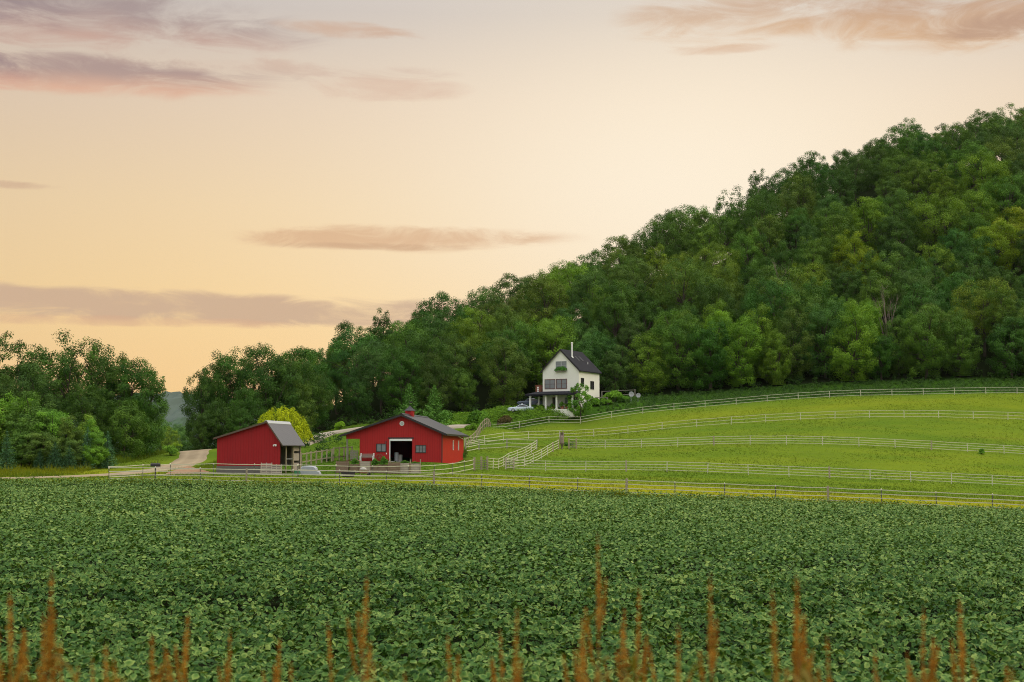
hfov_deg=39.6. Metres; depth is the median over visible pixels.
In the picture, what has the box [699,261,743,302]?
broadleaf tree
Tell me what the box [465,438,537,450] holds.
rail fence
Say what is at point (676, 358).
edge tree
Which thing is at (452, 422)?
bush
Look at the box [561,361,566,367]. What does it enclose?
window
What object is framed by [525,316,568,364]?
broadleaf tree
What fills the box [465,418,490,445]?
rail fence
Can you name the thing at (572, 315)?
broadleaf tree
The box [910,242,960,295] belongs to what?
broadleaf tree
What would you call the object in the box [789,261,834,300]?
broadleaf tree
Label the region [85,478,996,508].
fence weeds
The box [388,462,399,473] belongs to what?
raised bed
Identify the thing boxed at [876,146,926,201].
broadleaf tree
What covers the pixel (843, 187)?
edge tree
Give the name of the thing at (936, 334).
broadleaf tree
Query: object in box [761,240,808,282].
broadleaf tree
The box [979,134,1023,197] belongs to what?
broadleaf tree
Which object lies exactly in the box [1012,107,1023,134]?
broadleaf tree
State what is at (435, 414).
pine tree
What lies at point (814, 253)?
broadleaf tree
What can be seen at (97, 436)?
young tree
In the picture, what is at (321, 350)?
open tree
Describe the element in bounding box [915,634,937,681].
dock stalk
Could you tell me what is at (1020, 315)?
edge tree
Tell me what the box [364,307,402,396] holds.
tall tree
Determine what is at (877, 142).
broadleaf tree
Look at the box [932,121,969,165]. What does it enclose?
broadleaf tree
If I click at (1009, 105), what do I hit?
open tree
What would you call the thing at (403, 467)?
raised bed
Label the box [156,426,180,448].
broadleaf tree
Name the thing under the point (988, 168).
broadleaf tree
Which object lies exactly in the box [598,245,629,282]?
broadleaf tree
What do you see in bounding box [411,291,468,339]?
broadleaf tree
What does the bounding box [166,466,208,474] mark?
dirt mound
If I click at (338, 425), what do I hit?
bush
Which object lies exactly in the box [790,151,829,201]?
edge tree
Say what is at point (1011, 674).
dock stalk
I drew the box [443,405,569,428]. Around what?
bank weeds
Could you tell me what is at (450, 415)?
bush
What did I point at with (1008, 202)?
broadleaf tree
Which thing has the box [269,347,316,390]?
broadleaf tree
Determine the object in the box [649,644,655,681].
dock stalk
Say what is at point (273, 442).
red shed
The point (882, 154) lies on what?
broadleaf tree
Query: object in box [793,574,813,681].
dock stalk
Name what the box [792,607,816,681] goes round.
dock stalk
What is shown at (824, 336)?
edge tree
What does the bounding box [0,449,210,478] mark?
dirt road
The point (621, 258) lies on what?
broadleaf tree
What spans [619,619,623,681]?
dock stalk
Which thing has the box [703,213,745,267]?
broadleaf tree
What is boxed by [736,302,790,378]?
edge tree
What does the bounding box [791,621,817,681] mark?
dock stalk
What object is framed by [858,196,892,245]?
broadleaf tree
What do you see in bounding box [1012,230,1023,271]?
broadleaf tree
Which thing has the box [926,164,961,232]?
tall tree
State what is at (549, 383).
window
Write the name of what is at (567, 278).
broadleaf tree
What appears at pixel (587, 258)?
edge tree
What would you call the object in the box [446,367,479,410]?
edge tree
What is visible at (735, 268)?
broadleaf tree
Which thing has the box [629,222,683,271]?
broadleaf tree
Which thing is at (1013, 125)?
broadleaf tree
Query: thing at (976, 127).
broadleaf tree
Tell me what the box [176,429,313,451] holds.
grove undergrowth
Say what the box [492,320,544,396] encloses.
broadleaf tree
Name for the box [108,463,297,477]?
rail fence
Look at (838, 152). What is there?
broadleaf tree
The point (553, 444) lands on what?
rail fence
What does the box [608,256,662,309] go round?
broadleaf tree
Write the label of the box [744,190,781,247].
edge tree
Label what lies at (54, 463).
spruce tree
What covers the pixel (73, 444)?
young tree
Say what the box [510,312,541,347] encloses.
broadleaf tree
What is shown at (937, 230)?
broadleaf tree
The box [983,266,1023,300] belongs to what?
broadleaf tree
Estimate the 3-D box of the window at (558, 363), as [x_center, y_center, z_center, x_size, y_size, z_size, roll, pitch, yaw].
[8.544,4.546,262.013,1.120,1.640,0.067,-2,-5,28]
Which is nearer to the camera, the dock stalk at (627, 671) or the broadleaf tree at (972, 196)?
the dock stalk at (627, 671)
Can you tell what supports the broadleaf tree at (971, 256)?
on the ground at (840, 453)
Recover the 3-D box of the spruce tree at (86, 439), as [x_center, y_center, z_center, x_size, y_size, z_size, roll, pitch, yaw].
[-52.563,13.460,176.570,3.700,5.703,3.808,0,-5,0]
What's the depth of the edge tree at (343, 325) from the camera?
314.17 m
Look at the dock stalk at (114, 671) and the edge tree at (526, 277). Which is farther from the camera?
the edge tree at (526, 277)
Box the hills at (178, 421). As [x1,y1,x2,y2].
[73,417,253,449]
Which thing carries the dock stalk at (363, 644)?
on the ground at (840, 453)
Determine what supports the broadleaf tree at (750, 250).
on the ground at (840, 453)
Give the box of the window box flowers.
[554,366,566,370]
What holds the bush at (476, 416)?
on the ground at (840, 453)
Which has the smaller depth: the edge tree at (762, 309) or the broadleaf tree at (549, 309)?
the edge tree at (762, 309)
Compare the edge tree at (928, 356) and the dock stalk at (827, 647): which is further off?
the edge tree at (928, 356)
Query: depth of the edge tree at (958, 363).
289.56 m
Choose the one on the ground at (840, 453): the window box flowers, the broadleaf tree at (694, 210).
the broadleaf tree at (694, 210)
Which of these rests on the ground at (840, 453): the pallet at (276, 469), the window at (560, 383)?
the pallet at (276, 469)
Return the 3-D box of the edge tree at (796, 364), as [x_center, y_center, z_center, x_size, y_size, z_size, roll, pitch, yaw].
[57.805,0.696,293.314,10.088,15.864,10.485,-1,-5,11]
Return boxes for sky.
[0,0,1023,404]
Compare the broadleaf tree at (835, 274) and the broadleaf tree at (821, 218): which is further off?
the broadleaf tree at (821, 218)
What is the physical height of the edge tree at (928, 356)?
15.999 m
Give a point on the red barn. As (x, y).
(408, 433)
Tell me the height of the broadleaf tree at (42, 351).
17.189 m
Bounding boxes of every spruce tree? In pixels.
[0,431,19,469]
[33,451,45,469]
[46,441,65,469]
[62,445,77,469]
[74,426,101,468]
[97,431,117,467]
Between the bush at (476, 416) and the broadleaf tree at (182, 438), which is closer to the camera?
the bush at (476, 416)
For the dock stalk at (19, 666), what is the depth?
4.76 m
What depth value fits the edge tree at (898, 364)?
293.11 m
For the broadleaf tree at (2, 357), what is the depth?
201.01 m
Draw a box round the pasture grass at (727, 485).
[7,380,1023,508]
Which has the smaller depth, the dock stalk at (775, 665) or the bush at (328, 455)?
the dock stalk at (775, 665)
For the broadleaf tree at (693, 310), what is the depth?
307.09 m
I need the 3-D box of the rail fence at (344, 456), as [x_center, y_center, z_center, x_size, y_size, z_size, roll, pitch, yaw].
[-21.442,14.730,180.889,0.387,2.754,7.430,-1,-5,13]
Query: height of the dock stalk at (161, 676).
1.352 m
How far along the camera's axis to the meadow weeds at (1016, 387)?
271.72 m
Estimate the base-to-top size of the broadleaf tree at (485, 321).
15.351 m
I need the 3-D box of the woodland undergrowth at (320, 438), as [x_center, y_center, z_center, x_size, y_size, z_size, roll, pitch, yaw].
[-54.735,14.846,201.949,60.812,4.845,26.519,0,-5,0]
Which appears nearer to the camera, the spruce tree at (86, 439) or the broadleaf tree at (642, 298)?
the spruce tree at (86, 439)
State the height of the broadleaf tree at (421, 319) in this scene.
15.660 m
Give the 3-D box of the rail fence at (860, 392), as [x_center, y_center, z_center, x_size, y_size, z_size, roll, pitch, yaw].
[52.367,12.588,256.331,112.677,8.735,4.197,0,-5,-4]
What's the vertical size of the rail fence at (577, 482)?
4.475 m
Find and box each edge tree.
[0,373,27,455]
[5,359,63,431]
[64,381,113,447]
[95,398,151,458]
[99,357,168,454]
[130,368,170,454]
[170,442,181,449]
[179,369,223,449]
[189,412,219,449]
[203,400,241,445]
[225,386,264,433]
[231,347,302,428]
[271,345,335,429]
[282,380,319,431]
[326,320,364,400]
[341,377,373,421]
[373,346,426,414]
[412,353,453,412]
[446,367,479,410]
[462,305,482,357]
[463,295,497,357]
[477,337,532,406]
[512,274,546,311]
[522,315,580,391]
[535,265,571,319]
[565,254,607,316]
[567,333,605,382]
[586,248,611,308]
[597,345,633,391]
[624,329,670,392]
[625,237,655,281]
[642,243,673,295]
[644,308,708,388]
[683,320,736,389]
[695,298,741,369]
[715,314,764,386]
[720,211,746,257]
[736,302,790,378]
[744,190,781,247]
[757,329,793,384]
[770,306,816,378]
[779,173,817,221]
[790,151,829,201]
[793,299,851,376]
[795,223,824,268]
[807,161,840,206]
[817,213,864,280]
[818,170,858,219]
[824,298,883,381]
[829,149,861,192]
[856,137,893,181]
[860,335,903,379]
[879,125,912,174]
[880,315,919,373]
[899,304,952,378]
[934,272,980,333]
[935,315,984,376]
[949,212,990,262]
[971,130,998,177]
[984,316,1023,377]
[1003,298,1023,372]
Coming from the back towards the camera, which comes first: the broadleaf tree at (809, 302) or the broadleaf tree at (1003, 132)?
the broadleaf tree at (1003, 132)
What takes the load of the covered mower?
on the ground at (840, 453)
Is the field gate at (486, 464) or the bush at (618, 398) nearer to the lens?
the field gate at (486, 464)
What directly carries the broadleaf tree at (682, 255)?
on the ground at (840, 453)
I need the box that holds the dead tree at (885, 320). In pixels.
[873,288,899,370]
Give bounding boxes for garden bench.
[360,453,373,460]
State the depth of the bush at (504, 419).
255.72 m
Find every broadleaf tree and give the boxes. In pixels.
[0,351,17,403]
[5,345,84,411]
[54,338,133,415]
[78,351,145,453]
[147,420,177,449]
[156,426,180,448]
[165,427,191,450]
[172,423,192,448]
[196,353,255,425]
[213,343,288,420]
[258,353,320,419]
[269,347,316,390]
[297,348,337,396]
[298,373,333,432]
[302,368,342,428]
[320,326,385,413]
[349,326,387,390]
[349,339,409,413]
[377,320,444,392]
[387,319,423,353]
[388,326,452,408]
[407,310,443,339]
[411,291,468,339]
[420,305,469,382]
[428,331,478,400]
[444,316,490,385]
[455,307,506,351]
[458,285,509,342]
[472,331,535,401]
[479,294,526,330]
[485,306,528,372]
[490,272,536,315]
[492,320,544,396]
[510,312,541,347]
[511,273,569,327]
[518,283,549,322]
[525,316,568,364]
[543,259,599,325]
[551,302,593,340]
[553,268,580,302]
[564,321,610,352]
[571,264,606,297]
[579,330,621,366]
[580,272,615,307]
[580,282,637,344]
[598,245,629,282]
[608,253,652,293]
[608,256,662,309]
[609,283,656,341]
[624,298,665,359]
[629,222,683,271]
[643,209,698,259]
[652,259,697,312]
[652,309,703,369]
[653,255,719,313]
[660,301,703,362]
[662,251,701,297]
[669,203,716,263]
[694,276,747,335]
[695,241,744,285]
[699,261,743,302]
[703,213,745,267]
[704,278,747,314]
[728,227,768,284]
[730,194,788,258]
[737,259,789,330]
[740,279,806,337]
[743,188,778,215]
[746,264,812,320]
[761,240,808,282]
[767,166,808,204]
[769,189,813,246]
[771,287,836,365]
[779,207,813,252]
[784,170,821,209]
[787,234,836,284]
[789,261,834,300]
[794,276,852,351]
[810,201,853,254]
[811,193,847,231]
[816,260,859,301]
[826,270,872,304]
[829,228,879,293]
[830,149,860,173]
[830,294,852,325]
[834,153,874,200]
[842,302,885,353]
[854,249,910,324]
[855,272,905,328]
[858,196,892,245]
[861,140,888,166]
[861,141,896,184]
[867,154,896,195]
[873,176,906,215]
[873,209,921,258]
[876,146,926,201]
[878,188,924,241]
[878,241,922,281]
[887,269,940,315]
[888,280,950,358]
[893,158,937,200]
[895,117,938,167]
[900,191,969,263]
[905,256,950,304]
[908,133,951,171]
[908,302,950,369]
[909,149,947,194]
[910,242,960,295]
[929,131,952,161]
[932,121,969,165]
[933,228,976,277]
[936,306,979,356]
[937,123,975,174]
[943,139,995,206]
[944,189,1002,233]
[944,262,994,306]
[948,231,1001,287]
[950,276,1018,356]
[954,149,1014,217]
[957,146,985,173]
[963,109,1004,143]
[967,121,988,135]
[970,218,1022,288]
[975,117,1009,145]
[977,173,1023,237]
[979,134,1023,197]
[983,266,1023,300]
[984,125,1023,162]
[987,116,1014,159]
[989,206,1023,271]
[991,152,1023,213]
[993,288,1023,322]
[999,117,1023,153]
[1010,170,1023,208]
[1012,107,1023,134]
[1012,113,1023,132]
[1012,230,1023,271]
[1019,272,1023,288]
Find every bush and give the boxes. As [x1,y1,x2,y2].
[166,447,178,454]
[322,452,333,460]
[334,421,344,429]
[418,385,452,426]
[440,410,453,421]
[445,419,459,424]
[464,410,492,426]
[464,423,477,429]
[497,415,512,425]
[589,395,599,404]
[600,397,611,404]
[601,390,622,401]
[615,395,630,401]
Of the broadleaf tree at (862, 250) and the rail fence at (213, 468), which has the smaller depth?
the rail fence at (213, 468)
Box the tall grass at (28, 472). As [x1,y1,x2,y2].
[0,449,1018,509]
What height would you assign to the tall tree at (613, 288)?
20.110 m
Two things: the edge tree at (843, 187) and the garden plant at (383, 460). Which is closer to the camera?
the garden plant at (383, 460)
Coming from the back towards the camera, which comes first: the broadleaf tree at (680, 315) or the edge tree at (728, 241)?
the edge tree at (728, 241)
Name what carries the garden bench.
on the ground at (840, 453)
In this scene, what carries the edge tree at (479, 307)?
on the ground at (840, 453)
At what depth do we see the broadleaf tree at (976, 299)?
304.26 m
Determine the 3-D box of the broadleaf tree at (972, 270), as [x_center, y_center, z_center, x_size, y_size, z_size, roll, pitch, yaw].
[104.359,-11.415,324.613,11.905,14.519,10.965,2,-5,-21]
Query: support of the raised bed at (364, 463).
on the ground at (840, 453)
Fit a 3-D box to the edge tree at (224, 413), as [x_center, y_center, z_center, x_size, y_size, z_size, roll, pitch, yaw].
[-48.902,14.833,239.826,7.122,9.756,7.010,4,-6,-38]
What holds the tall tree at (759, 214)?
on the ground at (840, 453)
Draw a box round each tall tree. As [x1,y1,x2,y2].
[323,340,351,414]
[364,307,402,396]
[566,269,608,332]
[594,279,634,349]
[600,234,645,280]
[613,313,644,370]
[647,208,686,257]
[686,209,721,259]
[688,223,722,281]
[703,309,740,380]
[721,203,741,244]
[745,167,775,201]
[745,185,771,234]
[746,214,786,277]
[847,196,888,262]
[853,298,883,344]
[892,124,920,171]
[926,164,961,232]
[980,281,1023,367]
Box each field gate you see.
[473,457,481,469]
[480,456,487,469]
[505,457,513,469]
[568,438,576,448]
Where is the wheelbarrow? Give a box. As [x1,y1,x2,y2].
[354,467,370,474]
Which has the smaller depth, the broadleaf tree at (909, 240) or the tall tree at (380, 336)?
the tall tree at (380, 336)
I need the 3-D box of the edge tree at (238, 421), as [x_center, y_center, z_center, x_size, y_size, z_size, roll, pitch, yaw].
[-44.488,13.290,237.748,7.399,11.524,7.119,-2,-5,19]
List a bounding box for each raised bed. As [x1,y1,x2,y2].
[336,461,348,472]
[350,464,358,472]
[359,461,370,472]
[371,465,378,472]
[378,465,387,472]
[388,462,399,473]
[400,463,409,473]
[411,464,419,473]
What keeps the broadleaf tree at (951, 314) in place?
on the ground at (840, 453)
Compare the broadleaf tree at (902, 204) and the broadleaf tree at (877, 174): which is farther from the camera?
the broadleaf tree at (877, 174)
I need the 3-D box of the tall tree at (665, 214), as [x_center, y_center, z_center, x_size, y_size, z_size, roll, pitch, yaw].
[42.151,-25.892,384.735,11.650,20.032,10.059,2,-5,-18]
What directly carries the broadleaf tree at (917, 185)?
on the ground at (840, 453)
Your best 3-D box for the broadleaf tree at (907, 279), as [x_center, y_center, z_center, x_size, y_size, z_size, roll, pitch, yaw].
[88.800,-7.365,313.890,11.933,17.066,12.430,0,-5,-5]
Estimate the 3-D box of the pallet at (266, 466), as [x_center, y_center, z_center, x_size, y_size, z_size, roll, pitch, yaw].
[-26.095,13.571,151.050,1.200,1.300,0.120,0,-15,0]
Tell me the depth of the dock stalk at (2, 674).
4.61 m
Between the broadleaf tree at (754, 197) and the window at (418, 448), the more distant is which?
the broadleaf tree at (754, 197)
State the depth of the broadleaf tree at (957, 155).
385.72 m
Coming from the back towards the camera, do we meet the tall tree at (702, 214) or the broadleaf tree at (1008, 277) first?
the tall tree at (702, 214)
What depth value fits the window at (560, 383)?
261.42 m
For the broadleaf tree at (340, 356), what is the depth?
285.35 m
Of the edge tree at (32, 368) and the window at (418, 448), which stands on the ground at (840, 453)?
the edge tree at (32, 368)
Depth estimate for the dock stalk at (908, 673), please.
5.08 m
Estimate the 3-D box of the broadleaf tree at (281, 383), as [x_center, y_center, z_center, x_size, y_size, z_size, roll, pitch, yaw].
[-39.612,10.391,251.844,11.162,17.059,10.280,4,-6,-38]
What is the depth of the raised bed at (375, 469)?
157.42 m
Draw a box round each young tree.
[0,390,38,460]
[0,407,11,450]
[1,421,41,465]
[4,390,53,464]
[18,430,60,464]
[27,407,76,463]
[51,413,84,466]
[55,437,88,466]
[73,411,95,464]
[80,444,105,467]
[83,416,110,466]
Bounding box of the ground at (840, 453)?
[0,161,1023,681]
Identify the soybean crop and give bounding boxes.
[0,475,1023,681]
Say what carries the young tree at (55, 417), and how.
on the ground at (840, 453)
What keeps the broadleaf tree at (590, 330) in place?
on the ground at (840, 453)
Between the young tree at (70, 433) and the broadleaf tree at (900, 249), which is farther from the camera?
the broadleaf tree at (900, 249)
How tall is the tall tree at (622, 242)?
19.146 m
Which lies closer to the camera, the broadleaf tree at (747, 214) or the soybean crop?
the soybean crop
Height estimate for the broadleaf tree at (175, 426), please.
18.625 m
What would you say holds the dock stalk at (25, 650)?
on the ground at (840, 453)
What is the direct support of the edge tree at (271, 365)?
on the ground at (840, 453)
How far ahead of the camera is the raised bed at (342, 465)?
156.85 m
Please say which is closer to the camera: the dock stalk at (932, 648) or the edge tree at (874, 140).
the dock stalk at (932, 648)
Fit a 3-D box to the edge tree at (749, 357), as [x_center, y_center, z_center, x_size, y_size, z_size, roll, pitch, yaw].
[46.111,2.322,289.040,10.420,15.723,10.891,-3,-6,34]
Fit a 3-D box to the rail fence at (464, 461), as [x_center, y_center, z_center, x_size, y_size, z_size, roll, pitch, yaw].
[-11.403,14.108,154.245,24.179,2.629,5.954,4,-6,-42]
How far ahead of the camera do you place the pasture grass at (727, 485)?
185.59 m
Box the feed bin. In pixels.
[394,452,398,460]
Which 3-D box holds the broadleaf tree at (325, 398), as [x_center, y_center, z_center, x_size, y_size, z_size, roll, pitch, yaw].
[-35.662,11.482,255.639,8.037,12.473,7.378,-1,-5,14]
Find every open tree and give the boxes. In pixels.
[0,330,57,408]
[28,328,112,424]
[189,349,247,428]
[304,347,339,393]
[713,185,745,222]
[767,178,782,214]
[770,164,794,191]
[801,153,832,191]
[988,102,1023,130]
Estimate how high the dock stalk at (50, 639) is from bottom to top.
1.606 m
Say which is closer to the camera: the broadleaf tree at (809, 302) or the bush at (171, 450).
the bush at (171, 450)
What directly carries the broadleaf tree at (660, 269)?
on the ground at (840, 453)
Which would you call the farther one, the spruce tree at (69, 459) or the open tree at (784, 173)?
the open tree at (784, 173)
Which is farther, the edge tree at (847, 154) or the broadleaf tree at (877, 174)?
the edge tree at (847, 154)
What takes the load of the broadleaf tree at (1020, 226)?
on the ground at (840, 453)
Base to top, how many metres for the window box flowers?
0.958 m
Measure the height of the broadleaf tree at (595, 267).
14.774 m
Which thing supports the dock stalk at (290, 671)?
on the ground at (840, 453)
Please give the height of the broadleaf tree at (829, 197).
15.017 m
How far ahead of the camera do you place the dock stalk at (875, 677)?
5.00 m
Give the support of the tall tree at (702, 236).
on the ground at (840, 453)
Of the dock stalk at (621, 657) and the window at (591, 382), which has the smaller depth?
the dock stalk at (621, 657)
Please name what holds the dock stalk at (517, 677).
on the ground at (840, 453)
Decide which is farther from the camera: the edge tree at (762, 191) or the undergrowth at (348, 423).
the edge tree at (762, 191)
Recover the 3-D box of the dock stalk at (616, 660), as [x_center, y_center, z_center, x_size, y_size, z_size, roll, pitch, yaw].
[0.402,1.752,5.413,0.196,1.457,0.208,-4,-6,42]
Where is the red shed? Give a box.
[213,420,304,473]
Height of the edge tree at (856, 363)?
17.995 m
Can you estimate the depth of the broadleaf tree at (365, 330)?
305.16 m
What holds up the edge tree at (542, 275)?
on the ground at (840, 453)
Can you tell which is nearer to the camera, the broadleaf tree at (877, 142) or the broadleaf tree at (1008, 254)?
the broadleaf tree at (1008, 254)
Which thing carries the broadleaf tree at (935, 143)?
on the ground at (840, 453)
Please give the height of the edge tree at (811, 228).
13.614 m
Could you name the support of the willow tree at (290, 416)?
on the ground at (840, 453)
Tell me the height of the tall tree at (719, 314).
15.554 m
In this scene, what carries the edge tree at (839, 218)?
on the ground at (840, 453)
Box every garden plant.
[351,458,358,464]
[372,458,379,464]
[380,456,388,464]
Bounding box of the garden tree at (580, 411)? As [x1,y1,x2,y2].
[567,383,591,418]
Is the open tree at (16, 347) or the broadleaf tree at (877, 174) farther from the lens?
the broadleaf tree at (877, 174)
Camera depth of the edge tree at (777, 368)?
288.07 m
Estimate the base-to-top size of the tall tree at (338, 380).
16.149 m
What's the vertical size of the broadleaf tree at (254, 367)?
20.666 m
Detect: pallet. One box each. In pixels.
[260,463,271,472]
[271,464,281,474]
[350,450,357,460]
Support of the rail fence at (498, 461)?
on the ground at (840, 453)
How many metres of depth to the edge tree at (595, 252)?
387.58 m
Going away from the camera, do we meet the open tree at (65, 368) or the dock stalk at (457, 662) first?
the dock stalk at (457, 662)
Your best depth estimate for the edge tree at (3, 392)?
193.61 m
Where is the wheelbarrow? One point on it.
(364, 469)
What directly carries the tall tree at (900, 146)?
on the ground at (840, 453)
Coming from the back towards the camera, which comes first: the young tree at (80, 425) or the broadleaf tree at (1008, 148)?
the broadleaf tree at (1008, 148)
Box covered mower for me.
[300,466,320,473]
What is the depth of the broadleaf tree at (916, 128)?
427.89 m
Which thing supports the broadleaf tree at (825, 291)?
on the ground at (840, 453)
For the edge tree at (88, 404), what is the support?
on the ground at (840, 453)
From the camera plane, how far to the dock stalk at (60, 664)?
5.14 m
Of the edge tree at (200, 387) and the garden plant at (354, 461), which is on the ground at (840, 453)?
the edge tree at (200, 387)
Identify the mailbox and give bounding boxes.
[150,462,160,477]
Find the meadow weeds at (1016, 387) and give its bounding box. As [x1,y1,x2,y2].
[597,376,1023,412]
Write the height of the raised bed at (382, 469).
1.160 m
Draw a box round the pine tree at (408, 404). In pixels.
[394,385,427,415]
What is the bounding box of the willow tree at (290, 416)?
[257,405,313,442]
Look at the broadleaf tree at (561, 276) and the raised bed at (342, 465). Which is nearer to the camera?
the raised bed at (342, 465)
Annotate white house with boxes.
[525,342,609,416]
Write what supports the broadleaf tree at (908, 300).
on the ground at (840, 453)
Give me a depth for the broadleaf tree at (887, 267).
323.55 m
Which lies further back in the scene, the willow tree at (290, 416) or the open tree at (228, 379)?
the open tree at (228, 379)
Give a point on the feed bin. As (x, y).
(396, 454)
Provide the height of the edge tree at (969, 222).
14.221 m
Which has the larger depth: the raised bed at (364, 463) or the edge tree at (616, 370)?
the edge tree at (616, 370)
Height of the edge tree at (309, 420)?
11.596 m
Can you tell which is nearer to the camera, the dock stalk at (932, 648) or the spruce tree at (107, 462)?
the dock stalk at (932, 648)
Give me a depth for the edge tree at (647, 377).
287.10 m
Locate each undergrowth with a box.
[0,431,342,458]
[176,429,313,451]
[312,366,1023,433]
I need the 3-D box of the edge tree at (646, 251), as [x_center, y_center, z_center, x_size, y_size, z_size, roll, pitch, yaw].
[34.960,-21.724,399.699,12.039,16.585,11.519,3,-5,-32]
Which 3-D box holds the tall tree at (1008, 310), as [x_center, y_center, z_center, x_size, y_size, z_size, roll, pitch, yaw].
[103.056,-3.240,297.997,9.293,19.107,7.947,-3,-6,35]
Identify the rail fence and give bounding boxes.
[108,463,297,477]
[108,466,1023,508]
[298,459,474,477]
[301,449,332,465]
[333,446,352,460]
[464,410,1016,445]
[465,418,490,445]
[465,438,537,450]
[489,440,536,468]
[500,387,1023,428]
[505,459,1023,485]
[506,439,558,468]
[570,436,1023,453]
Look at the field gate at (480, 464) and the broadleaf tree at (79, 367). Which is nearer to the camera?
the field gate at (480, 464)
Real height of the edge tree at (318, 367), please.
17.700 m
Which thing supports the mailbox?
on the ground at (840, 453)
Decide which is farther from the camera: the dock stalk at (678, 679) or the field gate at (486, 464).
the field gate at (486, 464)
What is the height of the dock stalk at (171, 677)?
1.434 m
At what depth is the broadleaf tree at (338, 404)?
274.08 m
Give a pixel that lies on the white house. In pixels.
(555, 388)
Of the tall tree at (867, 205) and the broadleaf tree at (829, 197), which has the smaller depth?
the tall tree at (867, 205)
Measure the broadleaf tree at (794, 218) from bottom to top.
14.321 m
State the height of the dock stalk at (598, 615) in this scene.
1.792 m
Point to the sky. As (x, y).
(182, 182)
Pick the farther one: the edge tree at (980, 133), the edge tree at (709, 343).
the edge tree at (980, 133)
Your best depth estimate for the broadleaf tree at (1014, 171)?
377.59 m
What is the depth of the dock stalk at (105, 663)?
4.88 m
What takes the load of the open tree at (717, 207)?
on the ground at (840, 453)
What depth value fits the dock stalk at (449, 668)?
5.18 m
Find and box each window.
[376,444,385,451]
[415,445,425,452]
[545,379,554,388]
[552,397,555,406]
[556,361,560,369]
[556,379,566,388]
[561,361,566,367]
[590,381,593,389]
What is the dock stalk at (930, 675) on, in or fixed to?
on the ground at (840, 453)
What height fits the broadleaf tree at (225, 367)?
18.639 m
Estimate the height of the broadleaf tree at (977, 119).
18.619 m
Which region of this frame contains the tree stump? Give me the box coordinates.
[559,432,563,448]
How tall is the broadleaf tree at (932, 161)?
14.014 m
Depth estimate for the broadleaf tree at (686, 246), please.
370.60 m
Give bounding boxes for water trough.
[341,472,354,476]
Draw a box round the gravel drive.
[303,424,468,444]
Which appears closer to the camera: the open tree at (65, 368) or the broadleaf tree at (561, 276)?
the open tree at (65, 368)
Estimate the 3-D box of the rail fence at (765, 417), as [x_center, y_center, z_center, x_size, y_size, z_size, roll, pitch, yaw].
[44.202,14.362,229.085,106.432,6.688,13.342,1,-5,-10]
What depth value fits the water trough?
151.02 m
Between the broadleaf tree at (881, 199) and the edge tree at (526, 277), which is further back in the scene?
the broadleaf tree at (881, 199)
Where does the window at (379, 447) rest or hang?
in the red barn
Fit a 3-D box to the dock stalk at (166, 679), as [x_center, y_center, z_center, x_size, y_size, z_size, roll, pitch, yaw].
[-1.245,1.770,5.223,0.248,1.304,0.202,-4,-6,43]
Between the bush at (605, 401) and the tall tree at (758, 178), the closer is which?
the bush at (605, 401)
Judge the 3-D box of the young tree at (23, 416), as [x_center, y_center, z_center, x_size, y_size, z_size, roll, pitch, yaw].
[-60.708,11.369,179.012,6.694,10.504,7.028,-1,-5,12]
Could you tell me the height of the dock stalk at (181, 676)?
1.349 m
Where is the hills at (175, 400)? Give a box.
[32,391,315,421]
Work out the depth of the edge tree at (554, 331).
289.90 m
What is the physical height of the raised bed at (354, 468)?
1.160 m
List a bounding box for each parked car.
[507,405,533,411]
[517,398,542,404]
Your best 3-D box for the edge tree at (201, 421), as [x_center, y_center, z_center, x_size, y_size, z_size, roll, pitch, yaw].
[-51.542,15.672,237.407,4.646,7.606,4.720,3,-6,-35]
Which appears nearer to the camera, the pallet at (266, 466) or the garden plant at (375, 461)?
the pallet at (266, 466)
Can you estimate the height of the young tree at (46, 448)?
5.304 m
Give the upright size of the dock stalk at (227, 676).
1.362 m
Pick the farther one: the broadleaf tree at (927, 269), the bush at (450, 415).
the broadleaf tree at (927, 269)
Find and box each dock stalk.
[0,660,11,681]
[6,596,36,681]
[23,629,28,681]
[37,613,51,681]
[44,570,75,681]
[45,644,63,681]
[74,667,79,681]
[90,659,93,681]
[102,644,125,681]
[112,656,116,681]
[148,633,163,681]
[163,648,168,681]
[167,615,190,681]
[176,633,188,681]
[218,629,231,681]
[262,637,281,681]
[289,661,292,681]
[327,625,332,681]
[330,575,389,681]
[365,642,371,681]
[372,658,374,681]
[445,652,460,681]
[446,633,451,681]
[490,629,504,681]
[504,607,521,681]
[562,615,589,681]
[582,647,597,681]
[584,533,631,681]
[601,607,626,681]
[611,586,648,681]
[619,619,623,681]
[626,648,630,681]
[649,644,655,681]
[675,624,691,681]
[690,579,718,681]
[770,591,800,681]
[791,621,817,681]
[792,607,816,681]
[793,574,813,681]
[810,634,831,681]
[873,652,878,681]
[906,653,910,681]
[909,605,939,681]
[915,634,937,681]
[950,598,976,681]
[1004,664,1007,681]
[1008,667,1014,681]
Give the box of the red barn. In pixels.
[340,401,469,462]
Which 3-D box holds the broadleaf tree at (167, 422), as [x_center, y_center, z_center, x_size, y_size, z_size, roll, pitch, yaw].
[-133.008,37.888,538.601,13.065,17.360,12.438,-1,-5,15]
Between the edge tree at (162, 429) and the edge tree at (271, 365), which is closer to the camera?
the edge tree at (162, 429)
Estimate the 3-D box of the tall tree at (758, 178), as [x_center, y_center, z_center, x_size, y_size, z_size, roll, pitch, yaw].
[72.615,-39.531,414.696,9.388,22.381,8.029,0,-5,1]
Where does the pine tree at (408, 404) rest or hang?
on the ground at (840, 453)
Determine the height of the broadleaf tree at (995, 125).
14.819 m

